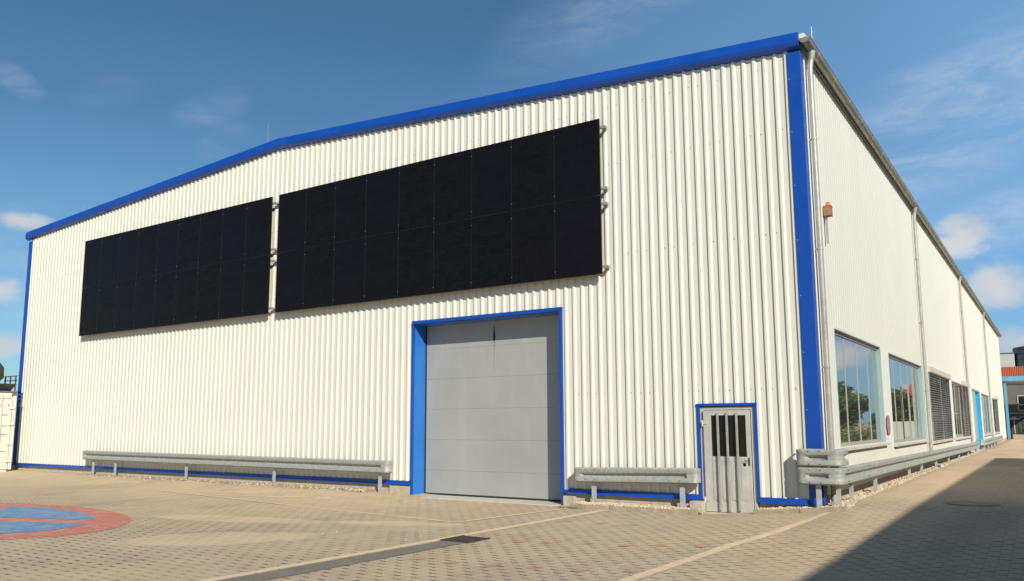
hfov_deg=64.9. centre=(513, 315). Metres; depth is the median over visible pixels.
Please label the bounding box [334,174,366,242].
solar panel
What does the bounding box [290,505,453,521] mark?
apron edge strip
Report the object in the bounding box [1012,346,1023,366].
storage tank
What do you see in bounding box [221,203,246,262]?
solar panel
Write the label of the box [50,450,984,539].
pebbles
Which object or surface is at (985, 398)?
window
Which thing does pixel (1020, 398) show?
window
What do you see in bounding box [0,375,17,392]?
railing
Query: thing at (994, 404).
window
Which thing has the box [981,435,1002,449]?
guardrail
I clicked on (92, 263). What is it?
solar panel
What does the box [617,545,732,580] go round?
paving edge strip
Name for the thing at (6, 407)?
door
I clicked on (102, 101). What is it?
sky
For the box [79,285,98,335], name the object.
solar panel
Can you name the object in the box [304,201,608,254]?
mounting rail
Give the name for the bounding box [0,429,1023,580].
ground
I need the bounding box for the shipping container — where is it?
[0,392,16,471]
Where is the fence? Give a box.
[1005,419,1023,438]
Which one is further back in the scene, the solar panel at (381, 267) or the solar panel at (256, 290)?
the solar panel at (256, 290)
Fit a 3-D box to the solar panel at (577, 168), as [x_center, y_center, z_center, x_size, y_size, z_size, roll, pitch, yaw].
[1.388,-3.389,17.738,1.146,1.712,0.036,-5,-9,33]
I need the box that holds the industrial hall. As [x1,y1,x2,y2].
[12,27,1006,513]
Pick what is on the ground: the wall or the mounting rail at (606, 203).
the wall
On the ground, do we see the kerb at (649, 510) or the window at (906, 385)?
the kerb at (649, 510)
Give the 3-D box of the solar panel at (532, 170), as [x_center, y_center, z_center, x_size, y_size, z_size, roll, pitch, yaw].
[0.428,-3.300,18.372,1.146,1.712,0.035,-5,-9,33]
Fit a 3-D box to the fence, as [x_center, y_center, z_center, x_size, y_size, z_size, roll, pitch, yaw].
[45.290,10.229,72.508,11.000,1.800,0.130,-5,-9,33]
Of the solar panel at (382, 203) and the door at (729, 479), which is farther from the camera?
the solar panel at (382, 203)
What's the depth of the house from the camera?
73.92 m
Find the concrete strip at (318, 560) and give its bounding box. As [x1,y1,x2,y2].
[198,510,606,580]
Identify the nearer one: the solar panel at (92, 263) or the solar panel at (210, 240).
the solar panel at (210, 240)
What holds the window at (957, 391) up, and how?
in the industrial hall
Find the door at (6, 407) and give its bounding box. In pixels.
[0,395,14,468]
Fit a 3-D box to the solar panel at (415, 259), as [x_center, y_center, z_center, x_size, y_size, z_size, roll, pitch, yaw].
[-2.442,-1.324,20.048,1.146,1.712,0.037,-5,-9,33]
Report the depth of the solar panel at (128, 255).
27.30 m
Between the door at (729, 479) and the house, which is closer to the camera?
the door at (729, 479)
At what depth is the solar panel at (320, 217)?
22.16 m
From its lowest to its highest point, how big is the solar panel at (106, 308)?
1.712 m
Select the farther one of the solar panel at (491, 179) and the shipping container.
the shipping container
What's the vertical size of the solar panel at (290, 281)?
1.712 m
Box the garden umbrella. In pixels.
[1009,416,1019,434]
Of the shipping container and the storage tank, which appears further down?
the shipping container
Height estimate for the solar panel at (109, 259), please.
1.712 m
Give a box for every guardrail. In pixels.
[82,450,392,492]
[574,467,700,507]
[796,442,979,506]
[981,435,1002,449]
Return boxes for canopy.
[1002,376,1023,439]
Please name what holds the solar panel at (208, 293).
attached to the mounting rail
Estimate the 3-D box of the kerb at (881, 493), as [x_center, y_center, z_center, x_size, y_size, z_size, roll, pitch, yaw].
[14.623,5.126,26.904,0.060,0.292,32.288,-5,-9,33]
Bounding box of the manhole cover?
[944,501,999,505]
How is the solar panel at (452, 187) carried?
attached to the mounting rail at (604, 127)
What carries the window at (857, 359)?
in the industrial hall
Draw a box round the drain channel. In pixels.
[219,541,462,580]
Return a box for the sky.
[0,0,1023,428]
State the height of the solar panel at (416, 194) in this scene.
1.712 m
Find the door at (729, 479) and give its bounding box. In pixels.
[701,410,753,512]
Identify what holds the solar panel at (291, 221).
attached to the mounting rail at (605, 188)
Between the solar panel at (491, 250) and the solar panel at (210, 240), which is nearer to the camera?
the solar panel at (491, 250)
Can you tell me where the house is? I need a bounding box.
[1001,366,1023,418]
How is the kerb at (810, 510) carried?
on the ground
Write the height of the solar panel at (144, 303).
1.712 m
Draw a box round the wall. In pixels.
[1013,435,1023,438]
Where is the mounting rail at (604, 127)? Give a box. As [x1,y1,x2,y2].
[306,125,606,194]
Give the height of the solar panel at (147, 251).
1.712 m
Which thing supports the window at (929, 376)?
in the industrial hall
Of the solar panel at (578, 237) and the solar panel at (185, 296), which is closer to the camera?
the solar panel at (578, 237)
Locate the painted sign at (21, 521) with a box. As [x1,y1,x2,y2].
[0,503,130,539]
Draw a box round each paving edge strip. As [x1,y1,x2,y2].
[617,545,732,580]
[726,512,831,545]
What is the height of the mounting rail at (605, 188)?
0.065 m
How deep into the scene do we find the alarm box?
15.97 m
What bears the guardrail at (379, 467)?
on the ground
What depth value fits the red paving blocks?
10.31 m
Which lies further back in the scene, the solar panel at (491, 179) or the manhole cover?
the solar panel at (491, 179)
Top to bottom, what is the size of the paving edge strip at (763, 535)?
0.196 m
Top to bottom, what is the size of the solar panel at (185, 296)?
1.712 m
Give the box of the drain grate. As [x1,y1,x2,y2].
[440,535,489,542]
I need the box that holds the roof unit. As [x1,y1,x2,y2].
[1000,352,1014,366]
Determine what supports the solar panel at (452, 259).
attached to the mounting rail
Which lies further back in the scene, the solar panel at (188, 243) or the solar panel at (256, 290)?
the solar panel at (188, 243)
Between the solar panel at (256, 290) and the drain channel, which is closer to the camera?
the drain channel
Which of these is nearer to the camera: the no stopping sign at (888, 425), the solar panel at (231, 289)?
the no stopping sign at (888, 425)
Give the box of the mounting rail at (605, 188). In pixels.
[365,186,608,231]
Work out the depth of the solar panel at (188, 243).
25.45 m
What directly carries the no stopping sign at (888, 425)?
attached to the industrial hall
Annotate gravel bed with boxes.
[78,474,377,492]
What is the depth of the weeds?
16.55 m
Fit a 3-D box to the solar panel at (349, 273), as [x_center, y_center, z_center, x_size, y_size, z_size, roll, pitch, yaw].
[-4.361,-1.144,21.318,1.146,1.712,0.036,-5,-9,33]
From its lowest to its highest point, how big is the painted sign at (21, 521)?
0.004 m
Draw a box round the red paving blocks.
[411,520,707,572]
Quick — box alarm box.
[823,202,832,243]
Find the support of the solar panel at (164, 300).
attached to the mounting rail
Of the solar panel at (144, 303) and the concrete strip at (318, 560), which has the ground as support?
the concrete strip at (318, 560)
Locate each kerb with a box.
[570,503,697,514]
[753,506,847,513]
[848,450,986,510]
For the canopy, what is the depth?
67.60 m
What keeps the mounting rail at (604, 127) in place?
attached to the industrial hall
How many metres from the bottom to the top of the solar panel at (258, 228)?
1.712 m
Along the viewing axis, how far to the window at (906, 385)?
23.74 m
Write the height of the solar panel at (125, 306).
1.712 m
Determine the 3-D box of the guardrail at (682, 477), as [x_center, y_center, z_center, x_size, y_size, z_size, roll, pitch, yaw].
[2.409,3.469,16.101,2.720,0.887,0.204,-5,-9,33]
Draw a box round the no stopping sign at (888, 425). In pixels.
[887,415,890,434]
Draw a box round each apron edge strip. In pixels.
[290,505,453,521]
[459,508,567,521]
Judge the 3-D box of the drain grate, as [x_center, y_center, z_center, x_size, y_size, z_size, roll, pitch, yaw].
[-0.728,3.356,12.069,0.520,0.016,0.560,-5,-9,33]
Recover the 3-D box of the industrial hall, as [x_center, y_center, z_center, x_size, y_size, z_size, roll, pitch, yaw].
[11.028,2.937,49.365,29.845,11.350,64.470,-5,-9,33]
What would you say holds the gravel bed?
on the ground
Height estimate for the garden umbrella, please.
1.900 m
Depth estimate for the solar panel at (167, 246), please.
26.06 m
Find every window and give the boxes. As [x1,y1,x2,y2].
[833,326,890,450]
[888,351,929,446]
[928,373,955,443]
[951,380,973,439]
[981,393,992,435]
[992,398,1000,433]
[1017,395,1023,410]
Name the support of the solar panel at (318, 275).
attached to the mounting rail
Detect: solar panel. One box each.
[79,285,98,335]
[82,237,101,287]
[96,282,116,333]
[99,233,119,284]
[114,279,135,331]
[117,229,138,281]
[133,275,155,329]
[136,224,158,277]
[153,271,176,326]
[156,219,178,274]
[174,268,197,324]
[177,214,200,270]
[196,264,220,321]
[198,208,222,266]
[218,259,244,319]
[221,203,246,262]
[242,255,270,316]
[245,197,272,258]
[275,248,304,312]
[277,188,306,252]
[303,243,333,308]
[305,181,335,247]
[333,238,364,305]
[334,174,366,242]
[364,232,398,301]
[366,166,399,236]
[398,225,433,297]
[399,158,433,230]
[433,219,470,293]
[434,149,471,224]
[471,140,511,217]
[471,211,511,288]
[511,129,554,210]
[512,204,554,284]
[554,119,600,202]
[555,195,602,278]
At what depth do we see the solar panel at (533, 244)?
18.12 m
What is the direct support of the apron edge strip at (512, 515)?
on the ground
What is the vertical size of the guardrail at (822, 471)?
1.212 m
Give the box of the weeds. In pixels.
[268,485,701,514]

